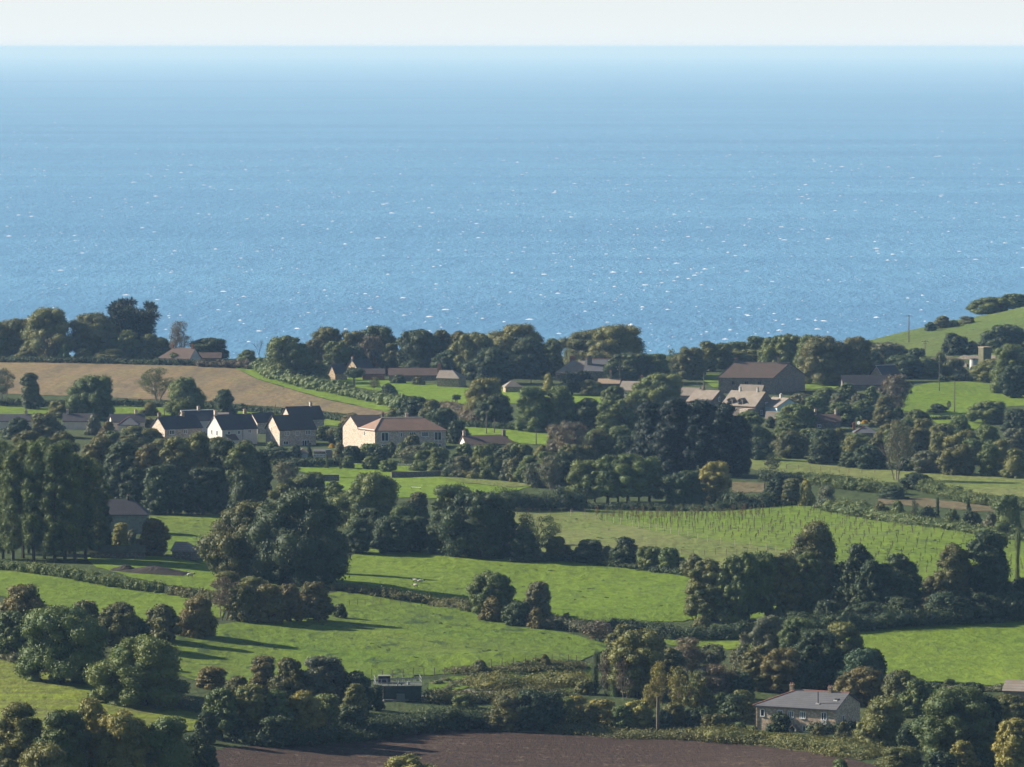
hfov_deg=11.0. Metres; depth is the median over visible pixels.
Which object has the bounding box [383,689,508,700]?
gravel yard
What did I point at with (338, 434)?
broadleaf tree
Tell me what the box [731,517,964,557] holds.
tussocks
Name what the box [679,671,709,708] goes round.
feathery tree
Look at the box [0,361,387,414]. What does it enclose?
stubble field
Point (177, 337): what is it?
open tree
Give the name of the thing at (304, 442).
window
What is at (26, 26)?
sky
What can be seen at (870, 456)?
broadleaf tree
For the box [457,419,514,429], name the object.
hedge
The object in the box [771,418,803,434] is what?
broadleaf tree
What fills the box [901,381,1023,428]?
grass field
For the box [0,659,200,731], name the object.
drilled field
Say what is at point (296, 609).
broadleaf tree
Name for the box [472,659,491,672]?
shrub
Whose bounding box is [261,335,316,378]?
broadleaf tree
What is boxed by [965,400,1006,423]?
broadleaf tree
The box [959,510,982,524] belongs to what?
shrub
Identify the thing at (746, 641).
feathery tree
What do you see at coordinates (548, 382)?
shrub
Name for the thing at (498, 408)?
broadleaf tree
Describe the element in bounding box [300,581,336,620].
broadleaf tree
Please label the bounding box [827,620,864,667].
broadleaf tree
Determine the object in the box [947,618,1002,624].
scrub
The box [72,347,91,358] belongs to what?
shrub
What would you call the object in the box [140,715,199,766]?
broadleaf tree
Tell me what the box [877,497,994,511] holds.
bracken bank
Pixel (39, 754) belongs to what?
broadleaf tree
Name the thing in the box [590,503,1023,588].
sapling field
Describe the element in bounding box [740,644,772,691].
broadleaf tree
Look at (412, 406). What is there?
broadleaf tree
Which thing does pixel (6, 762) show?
broadleaf tree
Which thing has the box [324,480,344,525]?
broadleaf tree
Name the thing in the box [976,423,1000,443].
broadleaf tree
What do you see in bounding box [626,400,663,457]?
broadleaf tree
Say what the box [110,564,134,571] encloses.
soil heap
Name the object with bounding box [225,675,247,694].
broadleaf tree
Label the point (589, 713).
broadleaf tree
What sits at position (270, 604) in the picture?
broadleaf tree
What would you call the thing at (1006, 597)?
broadleaf tree
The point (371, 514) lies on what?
broadleaf tree
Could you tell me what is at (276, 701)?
broadleaf tree
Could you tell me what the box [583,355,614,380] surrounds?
manor house
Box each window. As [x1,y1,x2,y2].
[302,440,309,444]
[305,430,310,434]
[381,432,388,440]
[422,432,427,436]
[434,432,441,439]
[760,709,764,716]
[788,711,793,718]
[800,711,805,718]
[821,712,826,720]
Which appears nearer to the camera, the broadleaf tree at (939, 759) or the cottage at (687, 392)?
the broadleaf tree at (939, 759)
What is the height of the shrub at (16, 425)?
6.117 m
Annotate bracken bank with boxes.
[731,482,763,492]
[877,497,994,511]
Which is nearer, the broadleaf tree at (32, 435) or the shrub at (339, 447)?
the broadleaf tree at (32, 435)
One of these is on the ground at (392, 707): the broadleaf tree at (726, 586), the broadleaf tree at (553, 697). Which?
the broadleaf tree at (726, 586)
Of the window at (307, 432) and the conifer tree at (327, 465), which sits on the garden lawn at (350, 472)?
the conifer tree at (327, 465)
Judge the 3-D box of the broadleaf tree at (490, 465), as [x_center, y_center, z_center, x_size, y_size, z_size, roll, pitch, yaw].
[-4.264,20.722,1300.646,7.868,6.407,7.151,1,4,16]
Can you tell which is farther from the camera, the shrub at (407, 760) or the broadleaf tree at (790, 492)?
the broadleaf tree at (790, 492)
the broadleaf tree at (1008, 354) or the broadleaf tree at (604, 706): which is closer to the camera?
the broadleaf tree at (604, 706)
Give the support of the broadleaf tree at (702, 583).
on the grass field at (441, 575)
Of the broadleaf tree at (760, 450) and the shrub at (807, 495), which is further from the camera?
the broadleaf tree at (760, 450)
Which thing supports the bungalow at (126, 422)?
on the ground at (392, 707)
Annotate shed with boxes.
[170,541,199,559]
[1002,680,1023,699]
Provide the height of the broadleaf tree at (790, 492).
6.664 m
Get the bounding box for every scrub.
[0,651,205,713]
[417,683,578,703]
[441,658,590,676]
[457,667,592,690]
[546,720,714,740]
[687,723,888,759]
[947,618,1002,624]
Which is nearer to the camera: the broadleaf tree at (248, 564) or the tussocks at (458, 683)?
the tussocks at (458, 683)
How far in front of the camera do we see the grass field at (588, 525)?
1131.87 m
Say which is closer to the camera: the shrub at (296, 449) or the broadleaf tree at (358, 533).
the broadleaf tree at (358, 533)
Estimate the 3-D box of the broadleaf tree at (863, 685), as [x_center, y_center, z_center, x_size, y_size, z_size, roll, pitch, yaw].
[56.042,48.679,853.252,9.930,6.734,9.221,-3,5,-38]
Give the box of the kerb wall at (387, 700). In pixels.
[383,699,421,701]
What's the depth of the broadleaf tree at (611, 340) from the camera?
1704.98 m
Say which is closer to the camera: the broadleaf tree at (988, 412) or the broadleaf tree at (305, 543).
the broadleaf tree at (305, 543)
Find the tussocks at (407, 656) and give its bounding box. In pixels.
[219,605,571,674]
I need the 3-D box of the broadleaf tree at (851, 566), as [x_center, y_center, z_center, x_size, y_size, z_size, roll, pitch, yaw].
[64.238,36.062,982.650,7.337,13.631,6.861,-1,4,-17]
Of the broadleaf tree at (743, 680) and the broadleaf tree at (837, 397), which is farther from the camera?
the broadleaf tree at (837, 397)
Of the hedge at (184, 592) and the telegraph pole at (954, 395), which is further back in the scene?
the telegraph pole at (954, 395)
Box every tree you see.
[0,321,14,356]
[0,367,15,398]
[0,438,14,558]
[0,443,17,553]
[0,449,24,560]
[0,582,46,646]
[0,610,29,658]
[0,700,43,764]
[0,758,19,766]
[1,318,26,357]
[10,430,41,452]
[13,604,110,682]
[14,439,31,557]
[16,440,46,561]
[19,306,79,356]
[19,372,43,408]
[19,740,67,766]
[29,412,65,437]
[32,708,93,766]
[35,436,51,558]
[38,442,67,562]
[48,430,80,458]
[49,438,74,559]
[60,453,88,562]
[64,374,115,419]
[68,311,119,354]
[72,455,99,560]
[74,599,101,621]
[77,697,107,766]
[81,435,116,494]
[82,461,112,553]
[82,633,190,708]
[85,457,102,553]
[89,709,157,766]
[97,601,142,646]
[99,440,137,498]
[100,501,112,544]
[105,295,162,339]
[108,329,142,358]
[112,522,130,544]
[117,425,165,445]
[118,466,145,505]
[131,443,163,473]
[132,619,151,637]
[135,517,171,555]
[136,367,173,400]
[137,333,170,359]
[140,464,185,514]
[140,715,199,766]
[144,603,182,640]
[159,436,197,504]
[162,376,206,415]
[169,321,193,347]
[176,594,218,638]
[183,467,228,514]
[184,734,219,766]
[186,431,211,466]
[190,337,229,358]
[193,499,275,578]
[194,710,217,743]
[195,665,228,689]
[201,687,240,739]
[207,439,234,499]
[211,576,240,619]
[212,388,237,413]
[223,442,267,503]
[224,584,258,622]
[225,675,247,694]
[226,470,257,509]
[234,683,267,740]
[243,487,351,586]
[245,516,293,580]
[249,655,275,691]
[253,583,286,623]
[254,449,273,502]
[257,713,295,747]
[258,688,301,732]
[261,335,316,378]
[266,447,293,461]
[266,657,305,699]
[267,483,295,504]
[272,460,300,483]
[280,583,309,621]
[285,471,326,492]
[287,689,325,743]
[299,655,348,705]
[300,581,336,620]
[305,338,324,363]
[307,443,312,456]
[310,326,341,352]
[314,693,344,741]
[316,425,329,440]
[322,341,351,369]
[324,455,328,467]
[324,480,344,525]
[325,428,335,442]
[329,471,400,529]
[333,423,342,444]
[336,330,364,347]
[336,525,350,557]
[338,683,368,715]
[338,705,369,734]
[339,412,357,423]
[339,455,354,467]
[341,445,366,462]
[341,670,374,714]
[343,517,372,553]
[344,365,365,386]
[345,345,373,366]
[353,324,396,367]
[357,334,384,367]
[357,507,380,546]
[360,443,378,455]
[361,456,379,468]
[366,377,379,389]
[368,446,388,463]
[370,515,419,552]
[370,684,385,710]
[378,343,401,372]
[379,460,396,471]
[390,503,415,519]
[395,328,447,367]
[396,396,427,416]
[396,444,427,465]
[398,501,422,516]
[401,515,428,551]
[403,434,420,450]
[408,492,429,518]
[418,399,440,420]
[421,441,439,449]
[422,508,447,553]
[425,407,458,435]
[426,446,449,470]
[429,349,463,374]
[430,482,473,515]
[434,329,450,347]
[438,489,511,558]
[446,419,471,443]
[447,330,463,346]
[447,332,500,374]
[448,455,470,476]
[452,394,460,400]
[461,346,516,383]
[462,377,501,410]
[465,570,519,615]
[472,444,492,457]
[473,393,513,423]
[478,455,502,479]
[483,694,521,731]
[485,322,548,372]
[485,442,501,453]
[493,448,523,470]
[499,503,519,550]
[500,600,530,625]
[501,442,521,449]
[508,336,546,378]
[509,442,533,456]
[509,531,541,558]
[512,454,537,482]
[513,385,553,431]
[513,512,561,548]
[513,688,554,730]
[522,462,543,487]
[522,581,551,619]
[532,450,552,486]
[537,454,564,489]
[542,338,564,375]
[543,536,573,557]
[544,421,593,454]
[544,691,564,722]
[545,385,577,431]
[546,431,567,452]
[550,451,575,486]
[557,330,596,364]
[557,370,593,394]
[557,443,584,460]
[561,696,579,721]
[564,459,599,500]
[566,539,602,562]
[569,695,586,716]
[570,444,595,460]
[572,397,599,431]
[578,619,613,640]
[578,703,599,725]
[579,379,606,395]
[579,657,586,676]
[580,323,646,360]
[580,454,624,502]
[582,328,599,334]
[583,428,597,443]
[586,430,613,460]
[589,699,614,725]
[595,399,634,433]
[595,657,610,694]
[598,638,617,691]
[600,385,624,405]
[601,352,655,380]
[604,623,634,645]
[605,628,665,696]
[606,433,619,454]
[607,453,650,502]
[608,536,637,566]
[609,425,631,438]
[609,704,632,729]
[611,435,633,455]
[614,657,634,699]
[624,409,638,430]
[625,700,654,728]
[626,372,685,407]
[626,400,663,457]
[633,455,666,503]
[635,545,660,569]
[641,683,661,709]
[645,396,689,474]
[647,353,670,374]
[650,660,666,707]
[657,647,688,694]
[658,547,685,572]
[658,637,666,658]
[659,470,707,505]
[661,702,686,728]
[666,666,686,702]
[668,349,677,372]
[672,346,706,379]
[672,352,689,377]
[674,637,709,672]
[677,399,716,471]
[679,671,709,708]
[683,558,725,619]
[684,707,711,727]
[690,663,737,702]
[698,460,732,501]
[698,643,727,666]
[699,340,720,371]
[699,402,753,472]
[699,713,729,729]
[706,692,726,715]
[713,554,752,622]
[715,342,735,368]
[718,693,752,722]
[719,670,756,698]
[728,341,749,350]
[728,551,762,621]
[728,631,763,671]
[729,418,753,475]
[731,349,758,361]
[733,689,757,714]
[737,410,764,425]
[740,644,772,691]
[745,336,764,349]
[748,614,782,648]
[749,424,772,444]
[750,436,774,459]
[754,550,779,615]
[756,337,776,361]
[760,647,800,692]
[761,333,799,366]
[762,454,781,470]
[763,478,784,503]
[767,553,804,617]
[770,427,797,448]
[770,430,810,458]
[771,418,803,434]
[774,403,817,428]
[777,616,814,649]
[781,478,800,504]
[784,659,822,689]
[786,520,839,603]
[786,611,810,617]
[789,393,811,404]
[791,550,825,616]
[792,334,812,368]
[792,628,845,687]
[794,334,851,384]
[799,427,817,435]
[804,396,829,413]
[804,430,823,455]
[806,444,832,464]
[809,428,840,462]
[812,387,834,405]
[813,599,845,615]
[825,402,859,425]
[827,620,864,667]
[829,392,848,409]
[829,561,851,609]
[832,647,884,685]
[832,666,884,706]
[833,362,851,384]
[836,382,856,402]
[840,432,870,452]
[840,435,863,457]
[840,542,873,606]
[842,601,881,616]
[843,336,876,374]
[847,647,887,679]
[849,393,866,405]
[850,695,905,747]
[852,444,886,468]
[854,558,886,605]
[855,398,874,420]
[865,386,879,403]
[868,437,890,466]
[870,341,908,364]
[870,349,884,364]
[873,745,926,766]
[874,423,890,439]
[876,373,913,409]
[877,553,924,607]
[879,418,914,479]
[881,669,923,708]
[884,354,925,378]
[886,595,918,610]
[894,450,915,470]
[895,418,914,432]
[896,723,921,749]
[897,678,932,717]
[898,472,932,489]
[900,427,930,450]
[904,408,931,420]
[908,348,925,357]
[908,685,998,766]
[910,450,942,472]
[910,500,919,514]
[913,418,932,439]
[919,356,943,376]
[920,576,940,612]
[921,751,957,766]
[925,591,971,622]
[928,423,955,437]
[929,432,946,454]
[932,542,973,597]
[934,316,951,328]
[934,444,976,474]
[935,497,939,517]
[941,332,969,355]
[942,430,973,448]
[948,415,975,434]
[950,740,980,766]
[957,681,984,693]
[962,437,983,464]
[962,592,1009,620]
[964,297,1009,314]
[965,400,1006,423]
[966,498,971,511]
[966,530,1017,595]
[969,358,996,382]
[974,693,1004,764]
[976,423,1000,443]
[976,443,1003,476]
[978,330,989,345]
[979,324,1023,348]
[988,343,1023,392]
[989,717,1023,766]
[991,438,1009,465]
[991,494,1023,533]
[993,590,1023,620]
[993,694,1023,720]
[996,293,1023,308]
[996,364,1023,397]
[998,408,1023,431]
[998,447,1023,478]
[1003,428,1023,451]
[1011,577,1023,591]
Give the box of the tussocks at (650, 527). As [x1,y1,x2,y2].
[558,518,746,556]
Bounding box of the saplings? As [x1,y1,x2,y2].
[613,501,964,535]
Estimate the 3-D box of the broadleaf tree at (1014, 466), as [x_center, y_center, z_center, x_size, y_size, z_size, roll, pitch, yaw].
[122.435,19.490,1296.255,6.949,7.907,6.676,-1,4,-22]
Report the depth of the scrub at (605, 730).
811.83 m
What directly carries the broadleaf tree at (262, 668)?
on the ground at (392, 707)
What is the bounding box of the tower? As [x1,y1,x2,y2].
[978,346,991,362]
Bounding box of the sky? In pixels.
[0,0,1023,52]
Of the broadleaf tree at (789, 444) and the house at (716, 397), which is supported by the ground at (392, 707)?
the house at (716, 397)
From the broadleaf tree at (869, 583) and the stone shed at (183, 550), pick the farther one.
the stone shed at (183, 550)
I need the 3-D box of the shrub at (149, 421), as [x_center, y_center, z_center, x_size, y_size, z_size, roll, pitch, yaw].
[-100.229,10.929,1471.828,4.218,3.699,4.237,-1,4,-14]
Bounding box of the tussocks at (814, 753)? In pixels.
[554,728,823,754]
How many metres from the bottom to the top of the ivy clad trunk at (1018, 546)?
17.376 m
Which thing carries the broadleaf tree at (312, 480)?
on the ground at (392, 707)
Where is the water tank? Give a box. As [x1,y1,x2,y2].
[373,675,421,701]
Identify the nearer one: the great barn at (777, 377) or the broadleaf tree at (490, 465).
the broadleaf tree at (490, 465)
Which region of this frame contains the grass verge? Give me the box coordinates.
[434,726,868,759]
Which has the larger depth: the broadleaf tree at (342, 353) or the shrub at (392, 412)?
the broadleaf tree at (342, 353)
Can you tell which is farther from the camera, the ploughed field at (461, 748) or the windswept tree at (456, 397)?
the windswept tree at (456, 397)
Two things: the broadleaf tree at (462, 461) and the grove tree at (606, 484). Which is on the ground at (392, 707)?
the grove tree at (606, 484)
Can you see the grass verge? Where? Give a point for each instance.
(547, 732)
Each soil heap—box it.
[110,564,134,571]
[119,566,188,575]
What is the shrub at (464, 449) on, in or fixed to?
on the ground at (392, 707)
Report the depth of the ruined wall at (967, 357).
1756.70 m
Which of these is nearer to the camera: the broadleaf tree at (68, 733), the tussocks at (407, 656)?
the broadleaf tree at (68, 733)
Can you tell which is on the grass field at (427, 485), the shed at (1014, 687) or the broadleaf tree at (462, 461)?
the broadleaf tree at (462, 461)
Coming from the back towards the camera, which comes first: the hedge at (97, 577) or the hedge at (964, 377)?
the hedge at (964, 377)
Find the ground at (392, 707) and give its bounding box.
[0,355,1023,766]
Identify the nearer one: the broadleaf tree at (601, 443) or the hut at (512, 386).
the broadleaf tree at (601, 443)
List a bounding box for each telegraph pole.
[656,696,659,730]
[939,360,939,390]
[954,380,954,411]
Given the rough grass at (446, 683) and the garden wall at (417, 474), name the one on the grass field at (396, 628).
the rough grass at (446, 683)
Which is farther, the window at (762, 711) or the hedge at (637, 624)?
the hedge at (637, 624)
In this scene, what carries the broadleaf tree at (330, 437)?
on the ground at (392, 707)
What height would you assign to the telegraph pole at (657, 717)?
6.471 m
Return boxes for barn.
[106,494,149,532]
[362,368,384,379]
[388,368,441,380]
[717,357,805,393]
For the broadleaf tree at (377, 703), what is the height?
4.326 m
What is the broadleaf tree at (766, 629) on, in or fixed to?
on the ground at (392, 707)
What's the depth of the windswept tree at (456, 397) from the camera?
1567.74 m
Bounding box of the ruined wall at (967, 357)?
[931,355,996,358]
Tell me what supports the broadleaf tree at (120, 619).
on the grass field at (396, 628)
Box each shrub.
[0,417,31,439]
[13,346,35,357]
[40,335,58,357]
[48,399,70,417]
[56,344,71,358]
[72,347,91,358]
[77,407,89,412]
[84,413,101,435]
[91,348,130,360]
[96,420,118,436]
[105,430,120,444]
[127,529,137,544]
[135,347,153,360]
[138,402,161,415]
[145,416,153,427]
[151,438,166,450]
[168,352,177,360]
[209,436,225,443]
[210,570,241,588]
[235,439,254,446]
[236,349,257,362]
[238,575,269,587]
[265,440,278,449]
[290,444,302,457]
[309,363,330,380]
[332,441,344,459]
[333,603,347,618]
[381,383,397,394]
[384,753,436,766]
[385,442,396,457]
[386,408,397,416]
[390,374,405,382]
[392,441,406,457]
[409,448,430,470]
[411,376,424,384]
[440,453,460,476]
[450,694,479,708]
[454,442,473,457]
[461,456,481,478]
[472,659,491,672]
[477,595,504,621]
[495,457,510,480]
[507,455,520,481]
[525,607,550,628]
[533,444,554,457]
[540,654,550,664]
[542,373,554,393]
[573,677,593,694]
[598,544,614,562]
[621,398,638,408]
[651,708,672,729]
[678,554,702,576]
[691,616,712,627]
[732,721,748,730]
[765,416,775,427]
[765,711,790,731]
[798,479,816,505]
[810,725,830,737]
[812,485,835,507]
[832,757,847,766]
[833,428,846,442]
[833,721,853,738]
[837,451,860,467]
[867,404,900,425]
[874,395,896,411]
[874,501,889,511]
[876,485,909,499]
[882,428,900,444]
[890,499,906,514]
[894,406,904,418]
[911,442,922,452]
[915,505,937,518]
[924,322,937,330]
[926,403,948,412]
[935,351,946,365]
[940,358,968,375]
[941,678,955,686]
[943,508,959,522]
[949,320,959,325]
[957,316,974,323]
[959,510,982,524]
[965,341,979,353]
[982,512,996,527]
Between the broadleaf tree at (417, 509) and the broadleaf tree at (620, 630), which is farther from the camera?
the broadleaf tree at (417, 509)
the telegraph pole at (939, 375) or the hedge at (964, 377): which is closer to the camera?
the telegraph pole at (939, 375)
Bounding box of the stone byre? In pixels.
[89,545,145,558]
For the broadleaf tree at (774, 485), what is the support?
on the sapling field at (788, 511)
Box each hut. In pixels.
[300,448,308,457]
[502,380,521,391]
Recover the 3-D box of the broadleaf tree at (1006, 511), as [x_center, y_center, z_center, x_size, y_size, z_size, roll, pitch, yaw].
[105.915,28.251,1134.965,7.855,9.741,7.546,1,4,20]
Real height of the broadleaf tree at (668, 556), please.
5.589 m
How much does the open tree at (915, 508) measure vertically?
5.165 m
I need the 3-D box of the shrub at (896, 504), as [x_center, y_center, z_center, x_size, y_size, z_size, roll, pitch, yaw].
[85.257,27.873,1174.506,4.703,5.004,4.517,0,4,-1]
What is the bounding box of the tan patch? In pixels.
[445,477,530,486]
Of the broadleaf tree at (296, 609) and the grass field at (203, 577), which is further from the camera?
the grass field at (203, 577)
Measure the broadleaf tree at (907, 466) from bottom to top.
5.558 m
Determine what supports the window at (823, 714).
in the cottage at (799, 707)
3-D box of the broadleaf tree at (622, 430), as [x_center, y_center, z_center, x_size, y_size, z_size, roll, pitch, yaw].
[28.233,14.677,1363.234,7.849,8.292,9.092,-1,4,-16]
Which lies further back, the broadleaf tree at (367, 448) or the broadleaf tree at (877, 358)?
the broadleaf tree at (877, 358)
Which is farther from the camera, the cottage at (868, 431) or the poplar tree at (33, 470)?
the cottage at (868, 431)
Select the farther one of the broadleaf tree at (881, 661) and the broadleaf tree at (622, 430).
the broadleaf tree at (622, 430)
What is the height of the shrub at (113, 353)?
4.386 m
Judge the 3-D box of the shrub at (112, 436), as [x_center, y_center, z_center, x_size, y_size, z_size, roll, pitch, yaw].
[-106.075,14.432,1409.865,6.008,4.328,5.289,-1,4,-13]
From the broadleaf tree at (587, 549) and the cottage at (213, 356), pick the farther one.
the cottage at (213, 356)
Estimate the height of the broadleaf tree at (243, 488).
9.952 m
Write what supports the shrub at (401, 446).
on the ground at (392, 707)
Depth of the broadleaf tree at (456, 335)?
1716.75 m
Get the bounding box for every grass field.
[0,404,339,425]
[0,568,225,620]
[87,555,278,590]
[111,591,607,683]
[236,368,396,411]
[323,547,841,621]
[324,477,537,497]
[339,377,624,403]
[465,426,554,444]
[507,508,787,567]
[664,619,1023,684]
[700,374,840,388]
[750,456,1023,496]
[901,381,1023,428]
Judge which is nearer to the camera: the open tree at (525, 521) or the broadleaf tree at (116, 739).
the broadleaf tree at (116, 739)
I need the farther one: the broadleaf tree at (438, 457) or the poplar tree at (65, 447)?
the broadleaf tree at (438, 457)
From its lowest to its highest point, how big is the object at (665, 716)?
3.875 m
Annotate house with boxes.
[150,411,202,438]
[178,406,213,433]
[206,408,257,443]
[251,412,273,433]
[264,414,316,445]
[281,402,325,426]
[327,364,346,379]
[341,412,446,447]
[555,356,584,379]
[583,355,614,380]
[686,385,725,405]
[722,386,771,415]
[738,384,766,392]
[765,393,797,413]
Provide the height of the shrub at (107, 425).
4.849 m
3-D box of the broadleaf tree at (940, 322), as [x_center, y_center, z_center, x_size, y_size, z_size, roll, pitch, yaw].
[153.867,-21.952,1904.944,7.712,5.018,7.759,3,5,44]
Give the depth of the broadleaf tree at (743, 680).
852.77 m
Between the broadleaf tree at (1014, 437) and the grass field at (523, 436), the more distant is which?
the grass field at (523, 436)
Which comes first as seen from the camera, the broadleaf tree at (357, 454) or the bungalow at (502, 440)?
the broadleaf tree at (357, 454)
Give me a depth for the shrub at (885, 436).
1401.85 m
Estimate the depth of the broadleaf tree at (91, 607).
892.31 m
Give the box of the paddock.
[149,514,220,563]
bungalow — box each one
[0,409,31,428]
[62,409,92,428]
[108,409,145,429]
[117,417,140,431]
[459,429,513,449]
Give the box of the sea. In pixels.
[0,53,1023,358]
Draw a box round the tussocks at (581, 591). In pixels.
[454,565,674,606]
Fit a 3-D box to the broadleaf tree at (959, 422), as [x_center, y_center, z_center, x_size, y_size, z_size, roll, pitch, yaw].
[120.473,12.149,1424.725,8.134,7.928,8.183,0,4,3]
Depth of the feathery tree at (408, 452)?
1336.98 m
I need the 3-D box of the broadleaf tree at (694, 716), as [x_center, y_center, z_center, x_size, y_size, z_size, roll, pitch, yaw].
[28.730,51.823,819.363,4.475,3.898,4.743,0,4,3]
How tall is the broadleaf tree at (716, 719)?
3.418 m
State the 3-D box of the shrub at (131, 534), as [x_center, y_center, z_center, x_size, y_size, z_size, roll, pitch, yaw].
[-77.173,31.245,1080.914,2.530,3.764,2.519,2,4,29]
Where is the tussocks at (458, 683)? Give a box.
[430,664,589,692]
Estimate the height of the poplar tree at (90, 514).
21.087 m
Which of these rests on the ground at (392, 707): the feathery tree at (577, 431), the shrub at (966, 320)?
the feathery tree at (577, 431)
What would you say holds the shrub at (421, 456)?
on the ground at (392, 707)
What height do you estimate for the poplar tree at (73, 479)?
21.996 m
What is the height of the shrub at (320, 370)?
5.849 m
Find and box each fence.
[349,599,456,609]
[371,653,576,677]
[517,508,584,513]
[570,510,787,552]
[585,508,722,516]
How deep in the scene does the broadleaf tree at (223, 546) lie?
1006.98 m
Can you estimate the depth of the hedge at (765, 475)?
1286.32 m
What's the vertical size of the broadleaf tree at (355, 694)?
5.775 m
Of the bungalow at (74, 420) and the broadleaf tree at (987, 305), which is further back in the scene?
the broadleaf tree at (987, 305)
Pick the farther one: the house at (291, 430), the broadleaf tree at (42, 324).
the broadleaf tree at (42, 324)
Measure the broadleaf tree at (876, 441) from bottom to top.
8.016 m
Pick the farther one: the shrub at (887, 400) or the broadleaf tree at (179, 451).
the shrub at (887, 400)
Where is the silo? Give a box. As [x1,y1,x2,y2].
[970,358,977,368]
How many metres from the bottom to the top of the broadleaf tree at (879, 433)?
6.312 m
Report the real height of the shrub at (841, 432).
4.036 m
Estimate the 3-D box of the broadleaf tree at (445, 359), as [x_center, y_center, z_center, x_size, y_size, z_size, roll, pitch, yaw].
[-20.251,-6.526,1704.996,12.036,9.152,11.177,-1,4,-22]
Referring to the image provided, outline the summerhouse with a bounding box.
[324,449,331,457]
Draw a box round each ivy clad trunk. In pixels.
[591,649,600,693]
[609,650,617,696]
[1014,525,1020,578]
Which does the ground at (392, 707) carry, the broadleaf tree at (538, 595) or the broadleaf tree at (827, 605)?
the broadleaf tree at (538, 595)
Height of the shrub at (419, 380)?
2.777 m
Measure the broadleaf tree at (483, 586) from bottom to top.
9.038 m
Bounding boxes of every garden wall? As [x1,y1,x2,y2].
[301,474,338,480]
[391,471,440,477]
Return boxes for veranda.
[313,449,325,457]
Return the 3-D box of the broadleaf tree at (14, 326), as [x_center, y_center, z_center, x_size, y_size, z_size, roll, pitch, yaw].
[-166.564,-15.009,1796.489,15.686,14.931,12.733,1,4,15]
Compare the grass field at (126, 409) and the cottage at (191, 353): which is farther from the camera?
the cottage at (191, 353)
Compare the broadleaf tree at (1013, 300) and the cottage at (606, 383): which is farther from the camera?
the broadleaf tree at (1013, 300)
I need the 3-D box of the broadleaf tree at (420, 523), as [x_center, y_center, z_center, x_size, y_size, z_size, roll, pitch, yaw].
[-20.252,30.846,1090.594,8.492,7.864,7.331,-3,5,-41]
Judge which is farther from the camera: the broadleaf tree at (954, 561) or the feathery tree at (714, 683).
the broadleaf tree at (954, 561)
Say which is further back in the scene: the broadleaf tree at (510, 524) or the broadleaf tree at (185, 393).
the broadleaf tree at (185, 393)
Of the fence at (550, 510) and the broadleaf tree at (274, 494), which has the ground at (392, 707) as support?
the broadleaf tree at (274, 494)
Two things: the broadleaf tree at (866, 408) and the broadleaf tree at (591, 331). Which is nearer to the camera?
the broadleaf tree at (866, 408)
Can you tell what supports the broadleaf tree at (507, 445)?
on the ground at (392, 707)
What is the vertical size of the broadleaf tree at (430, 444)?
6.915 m
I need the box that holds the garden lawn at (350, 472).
[299,463,413,477]
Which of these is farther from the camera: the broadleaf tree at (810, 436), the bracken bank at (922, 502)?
the broadleaf tree at (810, 436)
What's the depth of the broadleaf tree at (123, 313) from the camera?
1799.78 m
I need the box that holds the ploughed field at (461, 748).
[216,729,876,766]
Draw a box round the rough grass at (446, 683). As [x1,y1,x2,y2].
[428,661,601,693]
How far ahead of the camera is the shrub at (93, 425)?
1444.66 m
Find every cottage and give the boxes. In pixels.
[158,344,201,364]
[198,352,221,363]
[346,357,373,375]
[436,363,466,386]
[598,370,621,387]
[620,375,642,397]
[680,387,700,402]
[753,682,861,732]
[765,411,779,423]
[813,408,841,428]
[840,375,885,390]
[852,422,876,436]
[869,364,901,383]
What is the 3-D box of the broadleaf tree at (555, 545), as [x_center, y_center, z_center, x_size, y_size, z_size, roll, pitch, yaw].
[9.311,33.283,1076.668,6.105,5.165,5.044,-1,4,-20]
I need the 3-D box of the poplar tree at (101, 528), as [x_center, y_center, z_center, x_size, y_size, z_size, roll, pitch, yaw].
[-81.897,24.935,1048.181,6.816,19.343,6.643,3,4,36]
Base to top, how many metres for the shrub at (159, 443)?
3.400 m
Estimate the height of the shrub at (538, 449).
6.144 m
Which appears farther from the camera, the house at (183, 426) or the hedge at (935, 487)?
the house at (183, 426)
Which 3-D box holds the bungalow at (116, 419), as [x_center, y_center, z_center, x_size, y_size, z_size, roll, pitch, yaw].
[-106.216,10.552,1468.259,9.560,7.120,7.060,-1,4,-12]
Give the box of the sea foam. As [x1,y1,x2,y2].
[0,80,1023,353]
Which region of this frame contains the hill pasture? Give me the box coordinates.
[869,307,1023,356]
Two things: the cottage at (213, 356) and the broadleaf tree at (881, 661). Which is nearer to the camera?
the broadleaf tree at (881, 661)
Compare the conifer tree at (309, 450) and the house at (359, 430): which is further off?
the house at (359, 430)
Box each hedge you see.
[0,355,204,365]
[0,397,345,420]
[0,559,167,592]
[165,583,227,601]
[194,358,252,368]
[228,714,414,746]
[247,358,407,407]
[271,456,343,466]
[329,582,474,611]
[379,704,577,733]
[439,400,480,421]
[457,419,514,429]
[487,485,589,510]
[506,554,683,575]
[545,612,602,632]
[588,500,777,510]
[601,617,655,630]
[646,618,783,640]
[718,489,781,508]
[756,465,815,481]
[779,598,1023,631]
[801,472,906,493]
[802,719,859,733]
[813,496,1023,541]
[913,476,1023,510]
[929,680,941,689]
[930,414,964,419]
[938,374,978,380]
[944,682,1003,691]
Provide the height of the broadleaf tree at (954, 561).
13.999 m
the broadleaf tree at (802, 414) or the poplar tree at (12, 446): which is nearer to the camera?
the poplar tree at (12, 446)
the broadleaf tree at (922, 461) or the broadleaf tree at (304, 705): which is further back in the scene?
the broadleaf tree at (922, 461)
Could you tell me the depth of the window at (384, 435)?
1390.29 m

